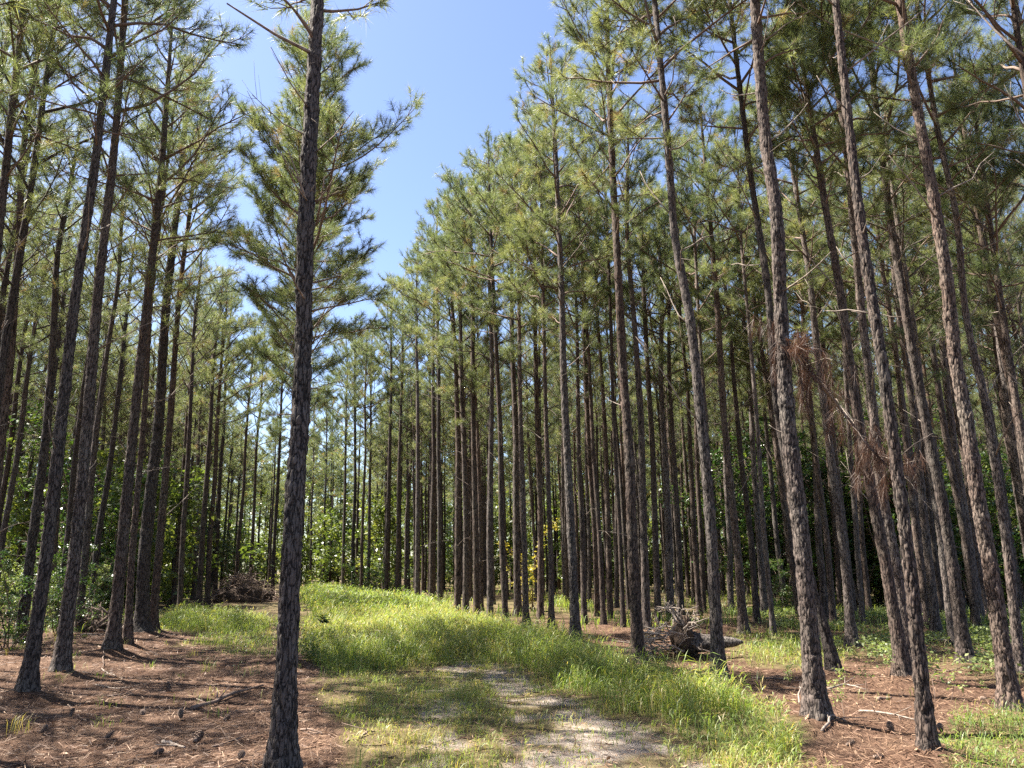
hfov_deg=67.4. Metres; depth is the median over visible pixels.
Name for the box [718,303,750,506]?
pine tree
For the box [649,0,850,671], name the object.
pine tree
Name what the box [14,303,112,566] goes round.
pine tree
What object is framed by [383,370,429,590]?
pine tree
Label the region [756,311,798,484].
pine tree
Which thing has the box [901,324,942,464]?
pine tree
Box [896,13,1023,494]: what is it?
pine tree
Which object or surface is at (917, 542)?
pine tree
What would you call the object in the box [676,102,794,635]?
pine tree
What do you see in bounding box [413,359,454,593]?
pine tree
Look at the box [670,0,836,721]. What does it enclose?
pine tree
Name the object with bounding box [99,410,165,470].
pine tree
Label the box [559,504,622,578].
hardwood tree
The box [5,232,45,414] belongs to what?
pine tree
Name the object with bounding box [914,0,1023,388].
pine tree
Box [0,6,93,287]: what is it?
pine tree
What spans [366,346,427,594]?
pine tree
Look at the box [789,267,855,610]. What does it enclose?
pine tree
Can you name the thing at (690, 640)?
uprooted stump
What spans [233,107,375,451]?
pine tree
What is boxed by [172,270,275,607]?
pine tree
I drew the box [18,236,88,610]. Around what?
pine tree
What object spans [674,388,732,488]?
pine tree
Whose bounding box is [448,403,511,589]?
pine tree
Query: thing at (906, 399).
pine tree
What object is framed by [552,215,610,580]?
pine tree
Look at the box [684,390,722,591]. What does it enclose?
pine tree
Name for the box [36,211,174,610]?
pine tree
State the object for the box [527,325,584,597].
pine tree
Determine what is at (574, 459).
pine tree
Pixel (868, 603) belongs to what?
pine tree
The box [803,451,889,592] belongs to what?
hardwood tree
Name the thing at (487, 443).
pine tree
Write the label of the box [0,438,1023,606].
thicket
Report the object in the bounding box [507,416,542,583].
pine tree
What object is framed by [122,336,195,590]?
pine tree
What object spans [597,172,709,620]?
pine tree
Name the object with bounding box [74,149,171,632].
pine tree
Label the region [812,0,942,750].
pine tree
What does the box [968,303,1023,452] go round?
pine tree
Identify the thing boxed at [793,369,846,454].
pine tree
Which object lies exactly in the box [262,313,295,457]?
pine tree
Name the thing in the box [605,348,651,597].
pine tree
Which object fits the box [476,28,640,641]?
pine tree
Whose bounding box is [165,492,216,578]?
hardwood tree
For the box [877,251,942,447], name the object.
pine tree
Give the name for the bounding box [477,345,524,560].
pine tree
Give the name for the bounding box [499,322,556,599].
pine tree
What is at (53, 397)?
pine tree
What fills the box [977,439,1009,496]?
hardwood tree
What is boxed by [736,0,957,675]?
pine tree
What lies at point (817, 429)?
pine tree
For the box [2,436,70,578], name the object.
hardwood tree
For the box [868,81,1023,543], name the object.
pine tree
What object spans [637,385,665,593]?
pine tree
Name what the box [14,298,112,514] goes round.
pine tree
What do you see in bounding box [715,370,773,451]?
pine tree
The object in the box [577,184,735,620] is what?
pine tree
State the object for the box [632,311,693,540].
pine tree
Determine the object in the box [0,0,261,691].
pine tree
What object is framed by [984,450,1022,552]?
hardwood tree
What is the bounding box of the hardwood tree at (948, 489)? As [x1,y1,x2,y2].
[837,402,963,583]
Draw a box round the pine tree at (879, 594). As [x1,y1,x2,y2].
[797,322,900,603]
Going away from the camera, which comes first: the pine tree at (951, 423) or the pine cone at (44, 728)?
the pine cone at (44, 728)
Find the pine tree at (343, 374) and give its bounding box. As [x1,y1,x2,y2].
[311,314,380,587]
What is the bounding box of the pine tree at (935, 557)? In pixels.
[836,207,945,614]
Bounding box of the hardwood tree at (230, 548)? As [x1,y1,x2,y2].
[205,502,266,580]
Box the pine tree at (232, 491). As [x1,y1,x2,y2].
[218,424,252,582]
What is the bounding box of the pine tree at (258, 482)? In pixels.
[221,436,270,545]
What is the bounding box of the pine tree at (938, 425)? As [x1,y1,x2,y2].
[908,364,975,476]
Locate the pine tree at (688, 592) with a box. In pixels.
[667,350,693,597]
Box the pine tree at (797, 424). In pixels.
[740,335,802,475]
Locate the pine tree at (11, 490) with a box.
[0,179,92,580]
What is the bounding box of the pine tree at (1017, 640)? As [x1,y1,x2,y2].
[816,0,1023,673]
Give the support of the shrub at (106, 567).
on the ground at (809, 742)
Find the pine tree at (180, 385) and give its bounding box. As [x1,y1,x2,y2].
[154,312,228,602]
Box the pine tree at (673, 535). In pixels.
[637,388,693,596]
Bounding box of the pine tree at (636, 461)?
[616,363,645,494]
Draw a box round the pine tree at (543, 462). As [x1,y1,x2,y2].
[522,378,560,596]
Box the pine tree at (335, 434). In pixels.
[315,395,353,580]
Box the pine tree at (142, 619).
[122,47,259,632]
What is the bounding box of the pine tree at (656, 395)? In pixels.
[625,290,690,605]
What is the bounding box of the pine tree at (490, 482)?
[428,150,547,618]
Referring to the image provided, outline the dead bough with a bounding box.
[744,314,937,516]
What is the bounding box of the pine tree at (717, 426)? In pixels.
[709,374,762,505]
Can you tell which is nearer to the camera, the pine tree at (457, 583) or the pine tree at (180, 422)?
the pine tree at (457, 583)
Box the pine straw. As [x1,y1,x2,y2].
[0,621,1023,767]
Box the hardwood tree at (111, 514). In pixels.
[93,484,141,540]
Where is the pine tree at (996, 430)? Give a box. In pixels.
[978,393,1023,476]
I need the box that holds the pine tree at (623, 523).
[572,245,629,609]
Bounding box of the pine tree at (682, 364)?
[648,303,728,529]
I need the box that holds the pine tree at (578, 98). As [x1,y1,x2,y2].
[517,0,695,662]
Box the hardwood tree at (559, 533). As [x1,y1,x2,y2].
[553,515,610,573]
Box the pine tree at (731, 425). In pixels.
[678,284,763,507]
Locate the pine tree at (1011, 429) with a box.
[891,81,1023,516]
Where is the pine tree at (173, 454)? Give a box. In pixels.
[116,375,193,467]
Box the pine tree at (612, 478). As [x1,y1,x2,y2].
[581,357,646,575]
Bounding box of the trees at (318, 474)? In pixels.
[0,0,1021,592]
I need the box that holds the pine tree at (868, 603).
[794,233,876,614]
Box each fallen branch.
[95,684,132,688]
[107,686,144,697]
[155,739,185,748]
[190,684,263,709]
[211,727,253,747]
[299,723,321,733]
[343,723,373,737]
[752,674,800,680]
[785,686,800,703]
[820,712,866,731]
[827,677,865,689]
[858,703,913,720]
[877,696,891,700]
[928,665,965,671]
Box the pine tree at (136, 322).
[113,243,213,494]
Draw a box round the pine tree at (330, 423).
[306,373,349,584]
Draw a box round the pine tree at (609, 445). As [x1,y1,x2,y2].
[583,387,618,509]
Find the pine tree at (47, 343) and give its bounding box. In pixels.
[17,270,89,514]
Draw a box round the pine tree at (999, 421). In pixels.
[978,377,1020,451]
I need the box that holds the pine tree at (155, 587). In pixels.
[108,97,253,629]
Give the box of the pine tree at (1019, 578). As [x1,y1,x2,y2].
[937,309,1023,604]
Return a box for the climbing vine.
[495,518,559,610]
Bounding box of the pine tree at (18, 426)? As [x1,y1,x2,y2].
[8,396,42,452]
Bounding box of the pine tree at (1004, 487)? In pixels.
[957,281,1023,610]
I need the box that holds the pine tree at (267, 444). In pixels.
[257,417,287,587]
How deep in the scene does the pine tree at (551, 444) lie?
47.69 m
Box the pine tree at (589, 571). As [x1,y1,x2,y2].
[552,300,616,606]
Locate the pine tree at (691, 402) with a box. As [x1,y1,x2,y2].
[642,298,717,488]
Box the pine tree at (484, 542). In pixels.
[461,381,497,595]
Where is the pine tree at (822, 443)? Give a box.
[795,324,882,593]
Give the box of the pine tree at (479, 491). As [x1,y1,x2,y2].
[424,304,511,610]
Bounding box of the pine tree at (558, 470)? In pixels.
[541,380,582,591]
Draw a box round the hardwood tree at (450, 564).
[437,501,453,578]
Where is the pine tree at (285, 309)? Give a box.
[240,219,342,455]
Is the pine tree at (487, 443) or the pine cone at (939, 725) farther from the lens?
the pine tree at (487, 443)
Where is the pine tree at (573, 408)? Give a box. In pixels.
[541,369,584,506]
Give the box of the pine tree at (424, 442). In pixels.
[393,395,436,591]
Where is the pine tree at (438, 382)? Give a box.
[375,191,480,606]
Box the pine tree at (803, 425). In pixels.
[756,302,818,430]
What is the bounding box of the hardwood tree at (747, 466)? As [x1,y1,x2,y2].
[714,425,848,605]
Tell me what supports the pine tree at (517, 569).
on the ground at (809, 742)
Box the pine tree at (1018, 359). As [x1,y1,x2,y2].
[929,183,1023,425]
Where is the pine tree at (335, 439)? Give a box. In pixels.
[311,338,373,587]
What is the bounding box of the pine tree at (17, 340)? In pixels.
[0,278,29,355]
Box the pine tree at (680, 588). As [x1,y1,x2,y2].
[598,176,716,614]
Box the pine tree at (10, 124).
[0,0,131,332]
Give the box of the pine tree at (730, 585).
[671,253,762,612]
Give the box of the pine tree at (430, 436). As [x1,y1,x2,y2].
[408,336,470,595]
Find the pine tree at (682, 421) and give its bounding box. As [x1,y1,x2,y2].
[650,304,709,603]
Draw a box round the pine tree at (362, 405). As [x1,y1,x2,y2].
[330,323,404,591]
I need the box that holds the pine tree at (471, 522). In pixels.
[446,356,494,598]
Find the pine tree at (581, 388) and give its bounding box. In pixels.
[567,326,601,441]
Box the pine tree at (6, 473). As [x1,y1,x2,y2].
[0,179,108,528]
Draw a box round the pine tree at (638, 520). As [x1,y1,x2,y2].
[607,373,658,593]
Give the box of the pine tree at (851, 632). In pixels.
[711,52,883,646]
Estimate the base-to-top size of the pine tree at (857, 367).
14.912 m
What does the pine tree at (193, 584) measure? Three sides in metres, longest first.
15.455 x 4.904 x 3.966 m
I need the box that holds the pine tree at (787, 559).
[737,308,811,608]
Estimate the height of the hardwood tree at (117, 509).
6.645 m
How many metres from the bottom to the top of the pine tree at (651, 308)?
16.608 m
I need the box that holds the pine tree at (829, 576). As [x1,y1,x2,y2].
[749,181,891,622]
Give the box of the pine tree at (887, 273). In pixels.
[821,214,936,556]
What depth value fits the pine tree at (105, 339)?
33.19 m
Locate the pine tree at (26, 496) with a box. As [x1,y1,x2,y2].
[8,280,85,600]
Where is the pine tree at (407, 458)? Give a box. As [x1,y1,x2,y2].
[384,363,428,592]
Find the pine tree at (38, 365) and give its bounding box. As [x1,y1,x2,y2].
[3,322,57,511]
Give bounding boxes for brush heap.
[44,599,124,631]
[188,566,278,602]
[610,617,680,658]
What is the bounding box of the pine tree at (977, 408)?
[974,359,1023,498]
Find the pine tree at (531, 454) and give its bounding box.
[523,374,575,594]
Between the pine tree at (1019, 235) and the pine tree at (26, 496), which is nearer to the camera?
the pine tree at (1019, 235)
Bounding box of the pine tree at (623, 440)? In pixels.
[615,330,638,522]
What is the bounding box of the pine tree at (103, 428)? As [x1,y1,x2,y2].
[57,309,155,530]
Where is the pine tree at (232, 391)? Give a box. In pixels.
[221,324,290,583]
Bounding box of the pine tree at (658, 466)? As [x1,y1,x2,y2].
[637,375,694,594]
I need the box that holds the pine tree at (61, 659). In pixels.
[0,0,238,671]
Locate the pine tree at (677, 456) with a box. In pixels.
[636,376,695,581]
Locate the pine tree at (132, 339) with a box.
[95,327,156,520]
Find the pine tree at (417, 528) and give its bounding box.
[374,238,451,597]
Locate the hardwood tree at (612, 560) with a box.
[592,532,623,587]
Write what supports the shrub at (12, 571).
on the ground at (809, 742)
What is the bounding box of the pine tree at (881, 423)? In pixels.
[860,308,938,447]
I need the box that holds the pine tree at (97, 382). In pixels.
[57,302,117,439]
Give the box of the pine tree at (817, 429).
[774,386,822,508]
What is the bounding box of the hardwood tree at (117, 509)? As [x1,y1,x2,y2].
[60,453,177,601]
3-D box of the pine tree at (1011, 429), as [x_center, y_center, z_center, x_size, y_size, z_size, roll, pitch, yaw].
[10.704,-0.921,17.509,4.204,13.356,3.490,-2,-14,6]
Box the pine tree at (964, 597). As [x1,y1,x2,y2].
[891,286,966,605]
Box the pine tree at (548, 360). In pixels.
[481,280,575,512]
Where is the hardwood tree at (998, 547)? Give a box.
[943,467,1023,595]
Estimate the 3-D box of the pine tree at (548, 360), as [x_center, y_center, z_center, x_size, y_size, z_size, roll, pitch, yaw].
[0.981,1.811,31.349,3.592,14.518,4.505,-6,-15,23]
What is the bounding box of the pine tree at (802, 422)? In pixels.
[792,357,821,595]
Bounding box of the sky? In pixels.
[0,0,1023,570]
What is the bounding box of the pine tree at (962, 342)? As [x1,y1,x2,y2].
[882,285,977,460]
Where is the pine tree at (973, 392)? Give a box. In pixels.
[934,277,1016,502]
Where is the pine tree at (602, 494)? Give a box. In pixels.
[582,374,618,597]
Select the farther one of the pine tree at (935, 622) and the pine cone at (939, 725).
the pine tree at (935, 622)
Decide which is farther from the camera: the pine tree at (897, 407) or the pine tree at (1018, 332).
the pine tree at (897, 407)
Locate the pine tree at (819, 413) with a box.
[813,371,845,450]
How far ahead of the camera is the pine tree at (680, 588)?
25.71 m
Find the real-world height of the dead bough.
2.264 m
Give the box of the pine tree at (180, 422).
[166,302,232,602]
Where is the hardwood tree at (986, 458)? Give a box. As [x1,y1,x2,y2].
[839,439,992,588]
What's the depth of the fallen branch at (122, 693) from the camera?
9.91 m
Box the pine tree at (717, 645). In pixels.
[545,0,781,680]
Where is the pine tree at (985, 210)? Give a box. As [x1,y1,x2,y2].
[893,65,1023,470]
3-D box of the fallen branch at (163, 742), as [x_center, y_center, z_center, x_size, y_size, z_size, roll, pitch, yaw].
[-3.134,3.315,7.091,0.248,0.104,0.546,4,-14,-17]
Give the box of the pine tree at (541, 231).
[490,124,609,630]
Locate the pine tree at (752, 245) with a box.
[720,166,843,500]
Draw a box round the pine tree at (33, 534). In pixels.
[0,109,118,644]
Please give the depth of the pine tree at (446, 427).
45.30 m
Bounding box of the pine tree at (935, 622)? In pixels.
[789,78,994,630]
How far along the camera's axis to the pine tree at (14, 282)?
14.48 m
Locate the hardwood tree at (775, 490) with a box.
[733,466,780,582]
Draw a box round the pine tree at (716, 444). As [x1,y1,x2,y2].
[691,368,733,593]
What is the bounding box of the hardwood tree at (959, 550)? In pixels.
[853,440,1023,598]
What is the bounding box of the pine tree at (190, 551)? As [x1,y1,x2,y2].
[185,382,229,596]
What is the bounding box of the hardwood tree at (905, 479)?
[836,405,954,597]
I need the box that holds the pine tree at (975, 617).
[866,158,991,629]
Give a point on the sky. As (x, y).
(462, 54)
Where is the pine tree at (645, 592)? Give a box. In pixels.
[564,93,666,629]
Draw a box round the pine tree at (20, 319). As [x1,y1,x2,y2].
[0,236,41,331]
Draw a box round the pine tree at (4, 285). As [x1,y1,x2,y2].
[0,49,96,405]
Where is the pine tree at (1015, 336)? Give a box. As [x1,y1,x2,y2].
[930,183,1023,409]
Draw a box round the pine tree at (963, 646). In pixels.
[794,0,988,662]
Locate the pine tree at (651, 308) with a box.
[607,226,681,506]
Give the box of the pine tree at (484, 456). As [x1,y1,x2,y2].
[462,283,527,604]
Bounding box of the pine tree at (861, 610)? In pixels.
[789,99,905,623]
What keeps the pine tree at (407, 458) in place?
on the ground at (809, 742)
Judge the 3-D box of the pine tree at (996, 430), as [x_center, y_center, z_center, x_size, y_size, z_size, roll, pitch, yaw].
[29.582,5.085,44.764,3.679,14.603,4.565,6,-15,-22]
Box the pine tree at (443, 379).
[435,310,510,520]
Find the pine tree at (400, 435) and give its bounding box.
[362,275,443,595]
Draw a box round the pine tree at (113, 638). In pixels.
[22,0,269,649]
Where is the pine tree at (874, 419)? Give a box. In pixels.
[728,0,944,660]
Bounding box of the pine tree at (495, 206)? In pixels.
[430,130,594,625]
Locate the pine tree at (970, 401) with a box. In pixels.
[937,376,979,452]
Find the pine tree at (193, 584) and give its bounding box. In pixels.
[170,340,237,599]
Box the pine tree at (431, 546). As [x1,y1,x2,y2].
[393,261,478,602]
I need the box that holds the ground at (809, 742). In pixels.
[0,571,1023,767]
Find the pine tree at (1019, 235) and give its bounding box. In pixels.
[936,0,1023,245]
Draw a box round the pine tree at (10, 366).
[0,0,84,532]
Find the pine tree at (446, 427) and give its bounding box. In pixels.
[420,357,486,597]
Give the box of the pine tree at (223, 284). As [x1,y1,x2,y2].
[157,222,248,613]
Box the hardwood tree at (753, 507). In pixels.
[733,459,821,593]
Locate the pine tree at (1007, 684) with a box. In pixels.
[799,0,1023,711]
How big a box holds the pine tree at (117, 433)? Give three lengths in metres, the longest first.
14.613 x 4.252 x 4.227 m
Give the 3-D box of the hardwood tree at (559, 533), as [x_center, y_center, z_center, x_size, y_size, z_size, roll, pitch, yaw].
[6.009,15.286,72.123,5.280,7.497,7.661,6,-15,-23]
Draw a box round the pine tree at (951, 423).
[890,153,1010,624]
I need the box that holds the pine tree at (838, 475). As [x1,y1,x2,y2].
[763,182,882,617]
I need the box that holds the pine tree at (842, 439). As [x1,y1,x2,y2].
[803,403,868,472]
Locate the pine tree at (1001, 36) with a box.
[955,0,1023,109]
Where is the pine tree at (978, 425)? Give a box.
[967,371,992,506]
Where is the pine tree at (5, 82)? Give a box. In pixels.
[0,9,24,180]
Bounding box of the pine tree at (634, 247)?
[542,96,680,627]
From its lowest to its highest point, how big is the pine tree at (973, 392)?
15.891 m
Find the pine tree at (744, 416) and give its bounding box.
[731,384,770,477]
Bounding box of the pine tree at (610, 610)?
[553,194,624,617]
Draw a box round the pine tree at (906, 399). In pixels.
[879,361,942,589]
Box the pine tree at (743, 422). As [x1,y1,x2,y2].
[706,332,746,497]
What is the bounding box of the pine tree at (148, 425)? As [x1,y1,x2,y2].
[107,333,196,601]
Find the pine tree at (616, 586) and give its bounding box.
[581,308,654,607]
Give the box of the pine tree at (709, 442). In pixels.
[679,376,722,597]
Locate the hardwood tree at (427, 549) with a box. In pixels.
[410,520,447,580]
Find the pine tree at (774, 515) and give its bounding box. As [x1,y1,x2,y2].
[721,281,790,611]
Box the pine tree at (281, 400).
[254,307,322,595]
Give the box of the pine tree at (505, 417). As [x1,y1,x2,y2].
[486,348,530,589]
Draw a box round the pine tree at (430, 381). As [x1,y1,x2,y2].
[391,312,452,592]
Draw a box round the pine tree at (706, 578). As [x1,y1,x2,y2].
[678,399,720,594]
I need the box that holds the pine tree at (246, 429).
[223,312,280,583]
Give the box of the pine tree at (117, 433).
[68,361,137,537]
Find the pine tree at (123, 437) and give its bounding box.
[71,359,164,476]
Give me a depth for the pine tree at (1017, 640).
12.76 m
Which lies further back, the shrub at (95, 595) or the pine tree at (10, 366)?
the shrub at (95, 595)
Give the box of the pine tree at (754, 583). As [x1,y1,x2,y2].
[687,202,771,621]
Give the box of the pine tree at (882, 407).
[852,384,909,455]
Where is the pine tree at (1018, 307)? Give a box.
[954,193,1023,403]
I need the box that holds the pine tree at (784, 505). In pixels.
[675,188,822,616]
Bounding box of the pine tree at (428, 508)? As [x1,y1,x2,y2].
[403,407,454,593]
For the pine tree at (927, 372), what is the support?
on the ground at (809, 742)
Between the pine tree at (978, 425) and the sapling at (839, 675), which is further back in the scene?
the pine tree at (978, 425)
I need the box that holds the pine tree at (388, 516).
[349,283,421,593]
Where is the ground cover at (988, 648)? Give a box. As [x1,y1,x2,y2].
[707,605,1023,674]
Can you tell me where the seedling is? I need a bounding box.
[317,614,331,648]
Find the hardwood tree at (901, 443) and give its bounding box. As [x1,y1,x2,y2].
[806,427,914,590]
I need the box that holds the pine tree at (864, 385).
[812,253,899,501]
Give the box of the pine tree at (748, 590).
[713,398,771,594]
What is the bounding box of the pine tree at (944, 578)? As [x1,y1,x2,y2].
[793,71,1000,646]
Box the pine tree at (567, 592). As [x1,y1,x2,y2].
[525,270,594,602]
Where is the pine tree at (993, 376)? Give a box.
[937,224,1023,555]
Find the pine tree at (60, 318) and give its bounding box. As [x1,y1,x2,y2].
[13,199,113,548]
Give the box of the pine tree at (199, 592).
[172,260,268,609]
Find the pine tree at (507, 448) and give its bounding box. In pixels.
[476,352,532,599]
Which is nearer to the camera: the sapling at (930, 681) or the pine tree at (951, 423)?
the sapling at (930, 681)
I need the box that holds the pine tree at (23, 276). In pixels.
[0,169,75,367]
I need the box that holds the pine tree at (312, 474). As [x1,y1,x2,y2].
[285,384,329,583]
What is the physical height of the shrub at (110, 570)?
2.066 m
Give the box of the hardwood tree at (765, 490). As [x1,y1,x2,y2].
[685,402,785,607]
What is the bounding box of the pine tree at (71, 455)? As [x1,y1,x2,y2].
[58,270,121,556]
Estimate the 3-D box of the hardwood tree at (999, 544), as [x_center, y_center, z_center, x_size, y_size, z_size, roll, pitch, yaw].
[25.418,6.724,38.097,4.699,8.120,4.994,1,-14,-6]
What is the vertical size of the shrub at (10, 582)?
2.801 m
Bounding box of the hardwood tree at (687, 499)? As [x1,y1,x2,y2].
[658,417,865,597]
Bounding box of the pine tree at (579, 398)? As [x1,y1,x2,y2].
[516,186,635,624]
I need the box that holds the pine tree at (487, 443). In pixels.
[467,362,511,489]
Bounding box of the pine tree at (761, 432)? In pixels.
[730,350,800,526]
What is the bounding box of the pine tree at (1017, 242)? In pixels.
[974,178,1023,346]
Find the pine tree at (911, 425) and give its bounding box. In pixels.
[892,381,945,463]
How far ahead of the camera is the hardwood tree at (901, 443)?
32.51 m
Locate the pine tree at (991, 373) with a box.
[966,304,1021,429]
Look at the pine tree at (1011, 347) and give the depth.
30.66 m
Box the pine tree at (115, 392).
[101,316,134,539]
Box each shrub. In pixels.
[0,549,84,647]
[0,550,81,624]
[0,551,49,625]
[0,557,58,607]
[10,575,62,630]
[19,532,100,594]
[29,541,112,635]
[52,558,110,609]
[76,584,110,617]
[85,565,113,607]
[87,554,114,602]
[90,523,137,606]
[160,580,171,605]
[196,639,216,661]
[220,640,253,666]
[250,636,268,660]
[298,627,336,660]
[339,543,389,592]
[373,557,413,592]
[745,545,794,609]
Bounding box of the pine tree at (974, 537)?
[892,224,1023,616]
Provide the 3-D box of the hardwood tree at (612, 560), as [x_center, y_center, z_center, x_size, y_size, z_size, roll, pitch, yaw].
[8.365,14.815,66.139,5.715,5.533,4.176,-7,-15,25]
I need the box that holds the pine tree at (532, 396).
[496,327,559,597]
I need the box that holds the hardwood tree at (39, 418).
[6,397,160,610]
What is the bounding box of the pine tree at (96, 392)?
[71,338,117,441]
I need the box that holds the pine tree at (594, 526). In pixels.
[546,215,641,616]
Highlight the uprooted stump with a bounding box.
[646,596,742,656]
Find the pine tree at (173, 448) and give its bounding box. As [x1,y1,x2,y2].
[150,383,201,514]
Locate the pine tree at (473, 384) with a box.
[415,147,534,616]
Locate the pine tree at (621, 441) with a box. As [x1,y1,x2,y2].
[597,308,636,602]
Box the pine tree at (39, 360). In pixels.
[8,315,81,570]
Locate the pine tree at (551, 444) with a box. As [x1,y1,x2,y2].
[533,367,580,522]
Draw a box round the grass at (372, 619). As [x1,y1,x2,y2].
[0,581,1023,767]
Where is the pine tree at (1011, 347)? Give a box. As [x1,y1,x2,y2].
[977,295,1023,404]
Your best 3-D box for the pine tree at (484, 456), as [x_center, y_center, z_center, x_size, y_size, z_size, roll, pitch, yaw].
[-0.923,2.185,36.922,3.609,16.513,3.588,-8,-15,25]
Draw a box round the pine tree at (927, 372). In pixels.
[901,331,989,426]
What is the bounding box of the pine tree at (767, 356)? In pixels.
[721,266,823,538]
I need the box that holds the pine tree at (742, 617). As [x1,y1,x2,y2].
[652,83,784,633]
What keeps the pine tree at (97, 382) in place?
on the ground at (809, 742)
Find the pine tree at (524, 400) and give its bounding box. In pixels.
[506,295,567,543]
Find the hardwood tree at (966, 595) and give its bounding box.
[964,516,1001,602]
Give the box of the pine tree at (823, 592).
[737,186,866,620]
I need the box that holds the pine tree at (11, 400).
[1,354,57,484]
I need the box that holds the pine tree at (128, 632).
[71,49,248,644]
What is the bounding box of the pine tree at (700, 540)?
[642,261,739,611]
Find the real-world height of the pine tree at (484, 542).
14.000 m
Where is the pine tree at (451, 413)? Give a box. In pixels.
[409,384,468,593]
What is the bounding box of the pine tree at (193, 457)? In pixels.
[166,354,236,597]
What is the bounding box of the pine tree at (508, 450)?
[494,408,542,519]
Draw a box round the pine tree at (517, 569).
[464,140,576,616]
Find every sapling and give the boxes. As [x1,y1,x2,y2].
[783,660,799,685]
[826,665,848,716]
[849,646,874,694]
[859,636,894,674]
[927,652,968,701]
[928,661,936,697]
[975,674,994,699]
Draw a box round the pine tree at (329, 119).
[219,0,428,421]
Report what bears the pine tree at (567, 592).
on the ground at (809, 742)
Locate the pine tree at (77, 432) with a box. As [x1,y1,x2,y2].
[43,189,163,628]
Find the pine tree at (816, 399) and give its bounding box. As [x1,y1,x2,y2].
[798,353,876,471]
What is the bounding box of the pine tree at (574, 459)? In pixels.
[541,381,600,595]
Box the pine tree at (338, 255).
[201,58,396,493]
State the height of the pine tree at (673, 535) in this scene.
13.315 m
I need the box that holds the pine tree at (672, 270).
[624,129,752,480]
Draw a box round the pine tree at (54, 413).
[19,366,75,462]
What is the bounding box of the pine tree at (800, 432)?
[771,409,808,455]
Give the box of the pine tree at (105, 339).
[65,252,140,553]
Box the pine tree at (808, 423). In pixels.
[794,356,823,445]
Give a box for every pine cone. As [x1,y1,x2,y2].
[40,724,47,732]
[69,708,75,716]
[105,730,114,737]
[140,709,145,714]
[153,748,163,755]
[165,681,171,691]
[177,708,184,717]
[193,730,203,742]
[223,714,230,720]
[238,750,245,758]
[845,739,854,746]
[873,753,884,759]
[886,721,893,731]
[937,722,943,731]
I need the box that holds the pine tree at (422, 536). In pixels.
[397,378,428,592]
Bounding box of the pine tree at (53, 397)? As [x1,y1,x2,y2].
[22,310,80,449]
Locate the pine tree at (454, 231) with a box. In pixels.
[407,122,544,623]
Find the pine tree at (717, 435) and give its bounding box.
[699,381,746,535]
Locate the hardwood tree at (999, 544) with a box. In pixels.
[958,445,1023,591]
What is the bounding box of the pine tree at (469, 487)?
[419,322,511,600]
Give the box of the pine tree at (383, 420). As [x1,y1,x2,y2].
[358,361,415,538]
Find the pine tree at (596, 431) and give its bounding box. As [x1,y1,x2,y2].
[572,352,633,599]
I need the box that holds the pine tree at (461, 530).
[441,407,482,593]
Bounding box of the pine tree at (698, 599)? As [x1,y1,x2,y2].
[629,195,744,615]
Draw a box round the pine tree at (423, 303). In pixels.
[385,173,510,612]
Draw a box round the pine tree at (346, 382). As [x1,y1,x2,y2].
[330,324,404,589]
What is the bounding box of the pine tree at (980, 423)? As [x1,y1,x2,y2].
[927,330,983,424]
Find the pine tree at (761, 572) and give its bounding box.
[696,185,795,616]
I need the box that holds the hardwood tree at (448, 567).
[436,538,452,578]
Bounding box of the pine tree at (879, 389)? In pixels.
[859,334,896,467]
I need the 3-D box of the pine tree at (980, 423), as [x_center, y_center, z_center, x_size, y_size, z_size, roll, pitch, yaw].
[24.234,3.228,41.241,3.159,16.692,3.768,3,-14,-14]
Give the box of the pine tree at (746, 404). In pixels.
[710,333,774,605]
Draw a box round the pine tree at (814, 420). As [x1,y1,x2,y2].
[793,347,839,475]
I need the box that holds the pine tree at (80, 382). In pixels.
[55,337,81,513]
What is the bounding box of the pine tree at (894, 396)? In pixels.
[858,310,909,481]
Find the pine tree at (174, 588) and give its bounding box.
[169,259,232,606]
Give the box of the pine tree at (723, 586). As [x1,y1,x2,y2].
[682,375,744,595]
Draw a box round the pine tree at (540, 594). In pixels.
[491,102,583,618]
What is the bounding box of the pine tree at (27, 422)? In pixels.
[2,365,55,593]
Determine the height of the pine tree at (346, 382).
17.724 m
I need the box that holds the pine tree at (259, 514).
[246,449,280,584]
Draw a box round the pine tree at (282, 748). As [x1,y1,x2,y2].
[227,0,396,767]
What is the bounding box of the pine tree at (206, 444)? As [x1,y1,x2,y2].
[180,371,231,588]
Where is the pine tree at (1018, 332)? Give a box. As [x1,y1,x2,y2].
[990,241,1023,400]
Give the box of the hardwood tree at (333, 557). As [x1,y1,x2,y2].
[314,511,351,585]
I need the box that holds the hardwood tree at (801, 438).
[720,429,892,590]
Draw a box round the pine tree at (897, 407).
[881,382,911,440]
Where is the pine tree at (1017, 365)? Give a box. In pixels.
[981,297,1023,412]
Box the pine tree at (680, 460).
[632,355,693,529]
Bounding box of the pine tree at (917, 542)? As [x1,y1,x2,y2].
[800,123,973,628]
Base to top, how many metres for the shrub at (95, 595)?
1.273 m
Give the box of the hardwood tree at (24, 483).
[3,431,113,589]
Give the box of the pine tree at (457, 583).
[398,173,478,613]
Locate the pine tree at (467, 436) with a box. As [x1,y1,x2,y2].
[441,356,495,481]
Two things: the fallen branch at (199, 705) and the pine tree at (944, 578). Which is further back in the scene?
the pine tree at (944, 578)
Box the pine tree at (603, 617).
[521,156,652,624]
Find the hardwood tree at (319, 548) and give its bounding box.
[304,527,345,579]
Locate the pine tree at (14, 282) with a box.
[0,0,160,426]
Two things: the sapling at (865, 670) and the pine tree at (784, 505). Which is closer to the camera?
the sapling at (865, 670)
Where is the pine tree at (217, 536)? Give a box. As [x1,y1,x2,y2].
[186,285,260,596]
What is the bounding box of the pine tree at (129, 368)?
[73,320,155,557]
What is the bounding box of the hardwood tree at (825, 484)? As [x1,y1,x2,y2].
[741,416,904,608]
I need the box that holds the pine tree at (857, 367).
[822,263,891,606]

